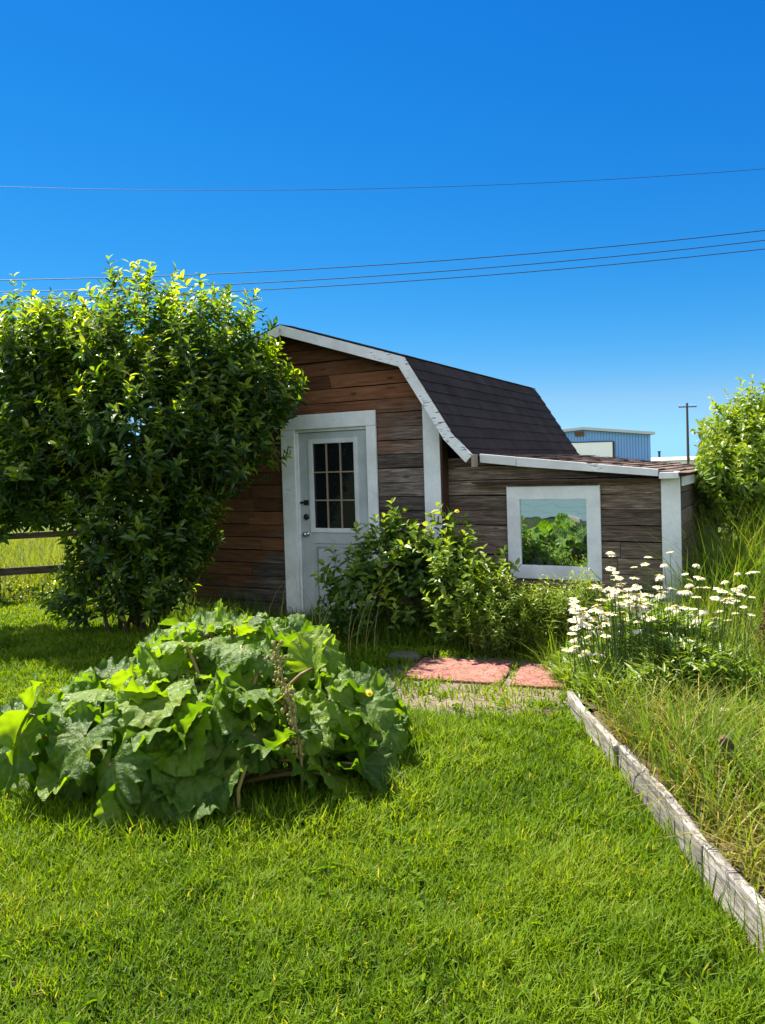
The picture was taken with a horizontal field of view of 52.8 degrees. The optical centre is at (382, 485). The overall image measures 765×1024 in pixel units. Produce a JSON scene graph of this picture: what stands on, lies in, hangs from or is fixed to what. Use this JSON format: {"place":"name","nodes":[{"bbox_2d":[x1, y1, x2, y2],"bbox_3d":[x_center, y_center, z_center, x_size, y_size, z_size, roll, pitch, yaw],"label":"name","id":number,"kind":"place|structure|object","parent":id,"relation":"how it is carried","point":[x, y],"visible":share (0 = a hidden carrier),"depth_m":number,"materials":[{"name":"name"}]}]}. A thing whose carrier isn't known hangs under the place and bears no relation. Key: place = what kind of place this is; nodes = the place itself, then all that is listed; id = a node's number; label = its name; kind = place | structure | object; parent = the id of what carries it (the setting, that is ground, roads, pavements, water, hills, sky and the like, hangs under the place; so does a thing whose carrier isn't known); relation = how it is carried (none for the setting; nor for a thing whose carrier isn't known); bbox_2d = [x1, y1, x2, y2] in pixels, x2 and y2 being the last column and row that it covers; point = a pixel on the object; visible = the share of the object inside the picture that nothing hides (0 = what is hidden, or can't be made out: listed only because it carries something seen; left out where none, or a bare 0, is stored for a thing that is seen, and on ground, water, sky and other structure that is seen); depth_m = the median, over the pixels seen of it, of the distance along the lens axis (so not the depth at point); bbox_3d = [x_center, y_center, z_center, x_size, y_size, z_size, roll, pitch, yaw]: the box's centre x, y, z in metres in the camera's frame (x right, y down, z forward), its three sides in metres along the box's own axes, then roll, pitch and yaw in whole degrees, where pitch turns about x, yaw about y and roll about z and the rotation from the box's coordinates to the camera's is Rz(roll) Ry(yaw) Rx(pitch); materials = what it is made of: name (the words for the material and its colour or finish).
{"place":"outdoors","nodes":[
{"label":"outdoors","id":0,"kind":"place"},
{"bbox_2d":[0,526,169,600],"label":"meadow grass","id":1,"kind":"structure","parent":0,"point":[30,552],"depth_m":12.11,"materials":[{"name":"green plant"}]},
{"bbox_2d":[0,169,758,190],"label":"power line","id":2,"kind":"object","parent":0,"point":[409,187],"visible":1,"depth_m":25.76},
{"bbox_2d":[0,249,763,299],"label":"power line","id":3,"kind":"object","parent":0,"point":[467,276],"visible":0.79,"depth_m":31.00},
{"bbox_2d":[0,490,764,1023],"bbox_3d":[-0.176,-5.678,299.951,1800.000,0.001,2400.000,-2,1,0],"label":"ground","id":4,"kind":"structure","parent":0,"point":[478,698],"depth_m":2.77,"materials":[{"name":"green plant"}]},
{"bbox_2d":[0,530,82,601],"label":"rail fence","id":5,"kind":"object","parent":4,"relation":"on","point":[24,570],"depth_m":10.23,"materials":[{"name":"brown wood"}]},
{"bbox_2d":[0,566,119,610],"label":"grass","id":6,"kind":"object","parent":4,"relation":"on","point":[22,593],"visible":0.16,"depth_m":9.88,"materials":[{"name":"green plant"}]},
{"bbox_2d":[0,255,309,633],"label":"lilac bush","id":7,"kind":"object","parent":4,"relation":"on","point":[67,437],"visible":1,"depth_m":7.55,"materials":[{"name":"green plant"}]},
{"bbox_2d":[0,598,410,833],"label":"rhubarb plant","id":8,"kind":"object","parent":4,"relation":"on","point":[159,721],"visible":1,"depth_m":3.88,"materials":[{"name":"green plant"}]},
{"bbox_2d":[365,689,372,696],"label":"yellow flower","id":9,"kind":"object","parent":8,"relation":"attached to","point":[368,692],"visible":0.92,"depth_m":4.28,"materials":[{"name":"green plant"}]},
{"bbox_2d":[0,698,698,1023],"bbox_3d":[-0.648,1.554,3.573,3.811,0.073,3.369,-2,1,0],"label":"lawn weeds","id":10,"kind":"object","parent":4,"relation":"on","point":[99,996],"visible":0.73,"depth_m":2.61,"materials":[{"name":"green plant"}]},
{"bbox_2d":[223,573,519,652],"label":"seeding grass","id":11,"kind":"structure","parent":4,"relation":"on","point":[327,611],"depth_m":6.78,"materials":[{"name":"green plant"}]},
{"bbox_2d":[309,497,458,643],"bbox_3d":[0.058,0.818,7.274,1.497,1.426,0.988,-2,1,0],"label":"leafy shrub","id":12,"kind":"object","parent":4,"relation":"on","point":[400,556],"visible":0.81,"depth_m":7.12,"materials":[{"name":"green plant"}]},
{"bbox_2d":[108,584,680,659],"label":"wall grass","id":13,"kind":"structure","parent":4,"relation":"on","point":[409,636],"depth_m":7.26,"materials":[{"name":"green plant"}]},
{"bbox_2d":[385,651,420,661],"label":"stone slab","id":14,"kind":"structure","parent":4,"relation":"on","point":[406,653],"depth_m":6.54,"materials":[{"name":"grey stone"}]},
{"bbox_2d":[173,324,717,624],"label":"garden shed","id":15,"kind":"structure","parent":4,"relation":"on","point":[367,432],"depth_m":7.97,"materials":[{"name":"wood"}]},
{"bbox_2d":[299,430,370,616],"bbox_3d":[-0.530,0.419,8.291,0.870,2.010,0.114,-1,2,28],"label":"door","id":16,"kind":"structure","parent":15,"relation":"in","point":[333,465],"depth_m":8.33,"materials":[{"name":"grey paint"}]},
{"bbox_2d":[506,484,601,580],"bbox_3d":[1.611,0.437,7.272,0.890,0.892,0.030,-1,2,28],"label":"window","id":17,"kind":"structure","parent":15,"relation":"in","point":[556,530],"depth_m":7.27,"materials":[{"name":"white paint"}]},
{"bbox_2d":[401,657,513,685],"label":"paving slab","id":18,"kind":"structure","parent":4,"relation":"on","point":[467,671],"depth_m":6.12,"materials":[{"name":"red stone"}]},
{"bbox_2d":[403,502,528,650],"bbox_3d":[0.769,0.827,6.903,0.989,1.375,1.004,-3,2,-32],"label":"leafy shrub","id":19,"kind":"object","parent":4,"relation":"on","point":[442,604],"visible":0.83,"depth_m":6.78,"materials":[{"name":"green plant"}]},
{"bbox_2d":[460,566,571,657],"bbox_3d":[1.151,1.095,6.601,1.006,0.831,0.653,-2,1,0],"label":"flowering weed","id":20,"kind":"object","parent":4,"relation":"on","point":[498,629],"visible":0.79,"depth_m":6.50,"materials":[{"name":"green plant"}]},
{"bbox_2d":[512,663,567,689],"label":"paving slab","id":21,"kind":"structure","parent":4,"relation":"on","point":[528,674],"depth_m":5.83,"materials":[{"name":"red stone"}]},
{"bbox_2d":[519,565,607,654],"bbox_3d":[1.542,1.093,6.568,0.822,0.857,0.770,-2,1,0],"label":"flowering weed","id":22,"kind":"object","parent":4,"relation":"on","point":[581,598],"visible":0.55,"depth_m":6.41,"materials":[{"name":"green plant"}]},
{"bbox_2d":[567,690,764,958],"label":"raised bed edging","id":23,"kind":"object","parent":4,"relation":"on","point":[725,870],"visible":0.59,"depth_m":3.16,"materials":[{"name":"white wood"}]},
{"bbox_2d":[579,650,764,950],"bbox_3d":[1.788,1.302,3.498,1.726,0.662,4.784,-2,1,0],"label":"dry grass","id":24,"kind":"structure","parent":4,"relation":"on","point":[724,834],"depth_m":3.43,"materials":[{"name":"green plant"}]},
{"bbox_2d":[567,632,583,698],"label":"daisy","id":25,"kind":"object","parent":24,"relation":"on","point":[571,633],"visible":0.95,"depth_m":5.05,"materials":[{"name":"white plant"}]},
{"bbox_2d":[570,605,581,696],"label":"daisy","id":26,"kind":"object","parent":24,"relation":"on","point":[575,606],"visible":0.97,"depth_m":5.07,"materials":[{"name":"white plant"}]},
{"bbox_2d":[568,618,585,680],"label":"daisy","id":27,"kind":"object","parent":24,"relation":"on","point":[572,620],"visible":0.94,"depth_m":5.03,"materials":[{"name":"white plant"}]},
{"bbox_2d":[570,607,585,661],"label":"daisy","id":28,"kind":"object","parent":24,"relation":"on","point":[574,610],"visible":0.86,"depth_m":5.10,"materials":[{"name":"white plant"}]},
{"bbox_2d":[571,612,588,672],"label":"daisy","id":29,"kind":"object","parent":24,"relation":"on","point":[580,635],"visible":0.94,"depth_m":4.96,"materials":[{"name":"white plant"}]},
{"bbox_2d":[576,622,589,696],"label":"daisy","id":30,"kind":"object","parent":24,"relation":"on","point":[581,624],"visible":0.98,"depth_m":4.94,"materials":[{"name":"white plant"}]},
{"bbox_2d":[580,613,592,660],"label":"daisy","id":31,"kind":"object","parent":24,"relation":"on","point":[586,615],"visible":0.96,"depth_m":5.04,"materials":[{"name":"white plant"}]},
{"bbox_2d":[586,587,595,659],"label":"daisy","id":32,"kind":"object","parent":24,"relation":"on","point":[591,588],"visible":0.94,"depth_m":5.46,"materials":[{"name":"white plant"}]},
{"bbox_2d":[589,616,601,663],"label":"daisy","id":33,"kind":"object","parent":24,"relation":"on","point":[593,618],"visible":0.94,"depth_m":5.11,"materials":[{"name":"white plant"}]},
{"bbox_2d":[588,608,603,672],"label":"daisy","id":34,"kind":"object","parent":24,"relation":"on","point":[593,610],"visible":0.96,"depth_m":5.12,"materials":[{"name":"white plant"}]},
{"bbox_2d":[586,624,606,674],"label":"daisy","id":35,"kind":"object","parent":24,"relation":"on","point":[589,625],"visible":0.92,"depth_m":4.97,"materials":[{"name":"white plant"}]},
{"bbox_2d":[591,604,605,667],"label":"daisy","id":36,"kind":"object","parent":24,"relation":"on","point":[596,605],"visible":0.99,"depth_m":5.31,"materials":[{"name":"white plant"}]},
{"bbox_2d":[592,584,605,657],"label":"daisy","id":37,"kind":"object","parent":24,"relation":"on","point":[599,613],"visible":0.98,"depth_m":5.34,"materials":[{"name":"white plant"}]},
{"bbox_2d":[595,626,610,665],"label":"daisy","id":38,"kind":"object","parent":24,"relation":"on","point":[599,627],"visible":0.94,"depth_m":5.04,"materials":[{"name":"white plant"}]},
{"bbox_2d":[596,610,614,671],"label":"daisy","id":39,"kind":"object","parent":24,"relation":"on","point":[599,611],"visible":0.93,"depth_m":5.04,"materials":[{"name":"white plant"}]},
{"bbox_2d":[600,634,610,666],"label":"daisy","id":40,"kind":"object","parent":24,"relation":"on","point":[604,635],"visible":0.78,"depth_m":5.20,"materials":[{"name":"white plant"}]},
{"bbox_2d":[603,590,613,671],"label":"daisy","id":41,"kind":"object","parent":24,"relation":"on","point":[610,628],"visible":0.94,"depth_m":4.97,"materials":[{"name":"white plant"}]},
{"bbox_2d":[606,593,613,658],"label":"daisy","id":42,"kind":"object","parent":24,"relation":"on","point":[612,624],"visible":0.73,"depth_m":5.12,"materials":[{"name":"white plant"}]},
{"bbox_2d":[607,551,614,650],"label":"daisy","id":43,"kind":"object","parent":24,"relation":"on","point":[611,553],"visible":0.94,"depth_m":5.32,"materials":[{"name":"white plant"}]},
{"bbox_2d":[606,566,615,646],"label":"daisy","id":44,"kind":"object","parent":24,"relation":"on","point":[608,568],"visible":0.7,"depth_m":5.44,"materials":[{"name":"white plant"}]},
{"bbox_2d":[610,614,617,672],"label":"daisy","id":45,"kind":"object","parent":24,"relation":"on","point":[614,636],"visible":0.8,"depth_m":5.02,"materials":[{"name":"white plant"}]},
{"bbox_2d":[610,589,619,662],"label":"daisy","id":46,"kind":"object","parent":24,"relation":"on","point":[614,591],"visible":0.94,"depth_m":5.07,"materials":[{"name":"white plant"}]},
{"bbox_2d":[610,594,619,658],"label":"daisy","id":47,"kind":"object","parent":24,"relation":"on","point":[614,595],"visible":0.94,"depth_m":5.07,"materials":[{"name":"white plant"}]},
{"bbox_2d":[611,596,618,663],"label":"daisy","id":48,"kind":"object","parent":24,"relation":"on","point":[615,629],"visible":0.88,"depth_m":5.05,"materials":[{"name":"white plant"}]},
{"bbox_2d":[604,588,627,687],"bbox_3d":[1.498,1.037,4.931,0.153,0.775,0.072,-2,1,0],"label":"daisy","id":49,"kind":"object","parent":24,"relation":"on","point":[608,589],"visible":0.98,"depth_m":4.91,"materials":[{"name":"white plant"}]},
{"bbox_2d":[611,578,620,666],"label":"daisy","id":50,"kind":"object","parent":24,"relation":"on","point":[615,579],"visible":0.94,"depth_m":5.36,"materials":[{"name":"white plant"}]},
{"bbox_2d":[611,575,627,663],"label":"daisy","id":51,"kind":"object","parent":24,"relation":"on","point":[621,618],"visible":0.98,"depth_m":5.07,"materials":[{"name":"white plant"}]},
{"bbox_2d":[615,576,623,656],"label":"daisy","id":52,"kind":"object","parent":24,"relation":"on","point":[618,577],"visible":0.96,"depth_m":5.38,"materials":[{"name":"white plant"}]},
{"bbox_2d":[616,602,624,669],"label":"daisy","id":53,"kind":"object","parent":24,"relation":"on","point":[620,603],"visible":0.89,"depth_m":5.14,"materials":[{"name":"white plant"}]},
{"bbox_2d":[617,602,626,663],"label":"daisy","id":54,"kind":"object","parent":24,"relation":"on","point":[621,606],"visible":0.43,"depth_m":5.23,"materials":[{"name":"white plant"}]},
{"bbox_2d":[620,596,627,653],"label":"daisy","id":55,"kind":"object","parent":24,"relation":"on","point":[623,621],"visible":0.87,"depth_m":5.18,"materials":[{"name":"white plant"}]},
{"bbox_2d":[624,599,632,652],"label":"daisy","id":56,"kind":"object","parent":24,"relation":"on","point":[628,601],"visible":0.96,"depth_m":5.12,"materials":[{"name":"white plant"}]},
{"bbox_2d":[624,588,633,665],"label":"daisy","id":57,"kind":"object","parent":24,"relation":"on","point":[630,623],"visible":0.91,"depth_m":4.96,"materials":[{"name":"white plant"}]},
{"bbox_2d":[625,593,633,660],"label":"daisy","id":58,"kind":"object","parent":24,"relation":"on","point":[631,594],"visible":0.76,"depth_m":5.18,"materials":[{"name":"white plant"}]},
{"bbox_2d":[623,603,640,660],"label":"daisy","id":59,"kind":"object","parent":24,"relation":"on","point":[626,604],"visible":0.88,"depth_m":5.12,"materials":[{"name":"white plant"}]},
{"bbox_2d":[630,586,641,666],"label":"daisy","id":60,"kind":"object","parent":24,"relation":"on","point":[636,588],"visible":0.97,"depth_m":4.94,"materials":[{"name":"white plant"}]},
{"bbox_2d":[630,595,642,658],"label":"daisy","id":61,"kind":"object","parent":24,"relation":"on","point":[634,596],"visible":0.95,"depth_m":4.93,"materials":[{"name":"white plant"}]},
{"bbox_2d":[632,629,641,663],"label":"daisy","id":62,"kind":"object","parent":24,"relation":"on","point":[635,631],"visible":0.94,"depth_m":4.98,"materials":[{"name":"white plant"}]},
{"bbox_2d":[511,485,764,890],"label":"tall grass","id":63,"kind":"structure","parent":24,"relation":"on","point":[729,560],"depth_m":4.41,"materials":[{"name":"green plant"}]},
{"bbox_2d":[642,605,649,656],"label":"daisy","id":64,"kind":"object","parent":24,"relation":"on","point":[646,606],"visible":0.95,"depth_m":4.98,"materials":[{"name":"white plant"}]},
{"bbox_2d":[643,602,653,659],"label":"daisy","id":65,"kind":"object","parent":24,"relation":"on","point":[649,624],"visible":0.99,"depth_m":4.97,"materials":[{"name":"white plant"}]},
{"bbox_2d":[641,564,658,672],"bbox_3d":[1.723,0.953,4.948,0.139,0.918,0.054,-3,2,-32],"label":"daisy","id":66,"kind":"object","parent":24,"relation":"on","point":[650,610],"visible":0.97,"depth_m":4.94,"materials":[{"name":"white plant"}]},
{"bbox_2d":[644,562,660,653],"bbox_3d":[1.792,0.954,5.120,0.065,0.889,0.150,-3,2,-30],"label":"daisy","id":67,"kind":"object","parent":24,"relation":"on","point":[653,603],"visible":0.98,"depth_m":5.12,"materials":[{"name":"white plant"}]},
{"bbox_2d":[646,618,664,659],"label":"daisy","id":68,"kind":"object","parent":24,"relation":"on","point":[650,619],"visible":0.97,"depth_m":4.98,"materials":[{"name":"white plant"}]},
{"bbox_2d":[656,576,664,700],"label":"daisy","id":69,"kind":"object","parent":24,"relation":"on","point":[659,577],"visible":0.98,"depth_m":4.95,"materials":[{"name":"white plant"}]},
{"bbox_2d":[656,579,668,650],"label":"daisy","id":70,"kind":"object","parent":24,"relation":"on","point":[663,612],"visible":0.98,"depth_m":5.00,"materials":[{"name":"white plant"}]},
{"bbox_2d":[660,564,672,685],"bbox_3d":[1.832,0.955,4.940,0.086,0.917,0.054,-2,1,-11],"label":"daisy","id":71,"kind":"object","parent":24,"relation":"on","point":[663,565],"visible":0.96,"depth_m":4.94,"materials":[{"name":"white plant"}]},
{"bbox_2d":[668,606,675,676],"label":"daisy","id":72,"kind":"object","parent":24,"relation":"on","point":[672,608],"visible":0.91,"depth_m":4.99,"materials":[{"name":"white plant"}]},
{"bbox_2d":[667,587,676,658],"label":"daisy","id":73,"kind":"object","parent":24,"relation":"on","point":[670,588],"visible":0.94,"depth_m":4.99,"materials":[{"name":"white plant"}]},
{"bbox_2d":[679,606,689,639],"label":"daisy","id":74,"kind":"object","parent":24,"relation":"on","point":[685,608],"visible":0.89,"depth_m":5.29,"materials":[{"name":"white plant"}]},
{"bbox_2d":[681,590,692,685],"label":"daisy","id":75,"kind":"object","parent":24,"relation":"on","point":[686,592],"visible":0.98,"depth_m":4.93,"materials":[{"name":"white plant"}]},
{"bbox_2d":[685,584,693,650],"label":"daisy","id":76,"kind":"object","parent":24,"relation":"on","point":[689,585],"visible":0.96,"depth_m":5.09,"materials":[{"name":"white plant"}]},
{"bbox_2d":[690,608,698,675],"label":"daisy","id":77,"kind":"object","parent":24,"relation":"on","point":[693,609],"visible":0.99,"depth_m":5.00,"materials":[{"name":"white plant"}]},
{"bbox_2d":[692,564,700,614],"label":"daisy","id":78,"kind":"object","parent":24,"relation":"on","point":[697,565],"visible":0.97,"depth_m":6.02,"materials":[{"name":"white plant"}]},
{"bbox_2d":[692,596,702,654],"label":"daisy","id":79,"kind":"object","parent":24,"relation":"on","point":[696,597],"visible":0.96,"depth_m":5.04,"materials":[{"name":"white plant"}]},
{"bbox_2d":[693,576,704,659],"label":"daisy","id":80,"kind":"object","parent":24,"relation":"on","point":[699,577],"visible":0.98,"depth_m":4.96,"materials":[{"name":"white plant"}]},
{"bbox_2d":[695,609,706,677],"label":"daisy","id":81,"kind":"object","parent":24,"relation":"on","point":[703,611],"visible":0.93,"depth_m":5.04,"materials":[{"name":"white plant"}]},
{"bbox_2d":[710,596,718,642],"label":"daisy","id":82,"kind":"object","parent":24,"relation":"on","point":[716,598],"visible":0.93,"depth_m":5.23,"materials":[{"name":"white plant"}]},
{"bbox_2d":[705,590,727,656],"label":"daisy","id":83,"kind":"object","parent":24,"relation":"on","point":[722,591],"visible":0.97,"depth_m":4.97,"materials":[{"name":"white plant"}]},
{"bbox_2d":[713,587,721,630],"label":"daisy","id":84,"kind":"object","parent":24,"relation":"on","point":[718,589],"visible":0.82,"depth_m":5.11,"materials":[{"name":"white plant"}]},
{"bbox_2d":[716,580,729,642],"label":"daisy","id":85,"kind":"object","parent":24,"relation":"on","point":[724,581],"visible":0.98,"depth_m":5.38,"materials":[{"name":"white plant"}]},
{"bbox_2d":[723,593,731,641],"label":"daisy","id":86,"kind":"object","parent":24,"relation":"on","point":[726,616],"visible":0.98,"depth_m":4.97,"materials":[{"name":"white plant"}]},
{"bbox_2d":[718,734,743,784],"bbox_3d":[1.642,1.320,3.582,0.148,0.327,0.080,-2,1,0],"label":"rotten stump","id":87,"kind":"object","parent":24,"relation":"on","point":[730,747],"visible":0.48,"depth_m":3.56,"materials":[{"name":"brown wood"}]},
{"bbox_2d":[723,589,741,646],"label":"daisy","id":88,"kind":"object","parent":24,"relation":"on","point":[737,590],"visible":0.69,"depth_m":5.25,"materials":[{"name":"white plant"}]},
{"bbox_2d":[730,588,737,658],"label":"daisy","id":89,"kind":"object","parent":24,"relation":"on","point":[736,619],"visible":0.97,"depth_m":4.96,"materials":[{"name":"white plant"}]},
{"bbox_2d":[733,605,746,646],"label":"daisy","id":90,"kind":"object","parent":24,"relation":"on","point":[743,607],"visible":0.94,"depth_m":5.14,"materials":[{"name":"white plant"}]},
{"bbox_2d":[744,571,754,656],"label":"daisy","id":91,"kind":"object","parent":24,"relation":"on","point":[749,572],"visible":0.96,"depth_m":5.01,"materials":[{"name":"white plant"}]},
{"bbox_2d":[744,614,754,685],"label":"daisy","id":92,"kind":"object","parent":24,"relation":"on","point":[748,638],"visible":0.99,"depth_m":4.96,"materials":[{"name":"white plant"}]},
{"bbox_2d":[753,603,764,667],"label":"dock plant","id":93,"kind":"object","parent":24,"relation":"on","point":[762,627],"visible":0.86,"depth_m":5.18,"materials":[{"name":"green plant"}]},
{"bbox_2d":[678,403,696,462],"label":"utility pole","id":94,"kind":"object","parent":4,"relation":"on","point":[687,431],"visible":0.96,"depth_m":94.77,"materials":[{"name":"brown wood"}]},
{"bbox_2d":[681,375,764,559],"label":"garden bush","id":95,"kind":"object","parent":4,"relation":"on","point":[731,469],"visible":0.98,"depth_m":7.63,"materials":[{"name":"green plant"}]},
{"bbox_2d":[0,230,764,280],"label":"power line","id":96,"kind":"object","parent":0,"point":[399,263],"visible":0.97,"depth_m":29.79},
{"bbox_2d":[0,240,764,291],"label":"power line","id":97,"kind":"object","parent":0,"point":[417,273],"visible":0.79,"depth_m":30.39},
{"bbox_2d":[0,0,764,457],"label":"sky","id":98,"kind":"structure","parent":0,"point":[177,102],"materials":[{"name":"blue"}]},
{"bbox_2d":[562,427,654,460],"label":"blue warehouse","id":99,"kind":"structure","parent":0,"point":[616,443],"depth_m":79.92,"materials":[{"name":"metal"}]},
{"bbox_2d":[571,442,612,457],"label":"sliding door","id":100,"kind":"structure","parent":99,"relation":"in","point":[600,449],"depth_m":79.83,"materials":[{"name":"white metal"}]},
{"bbox_2d":[539,555,764,710],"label":"daisy plants","id":101,"kind":"object","parent":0,"point":[703,663],"depth_m":5.07,"materials":[{"name":"green plant"}]},
{"bbox_2d":[651,451,700,463],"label":"white building","id":102,"kind":"structure","parent":0,"point":[659,458],"depth_m":101.13,"materials":[{"name":"metal"}]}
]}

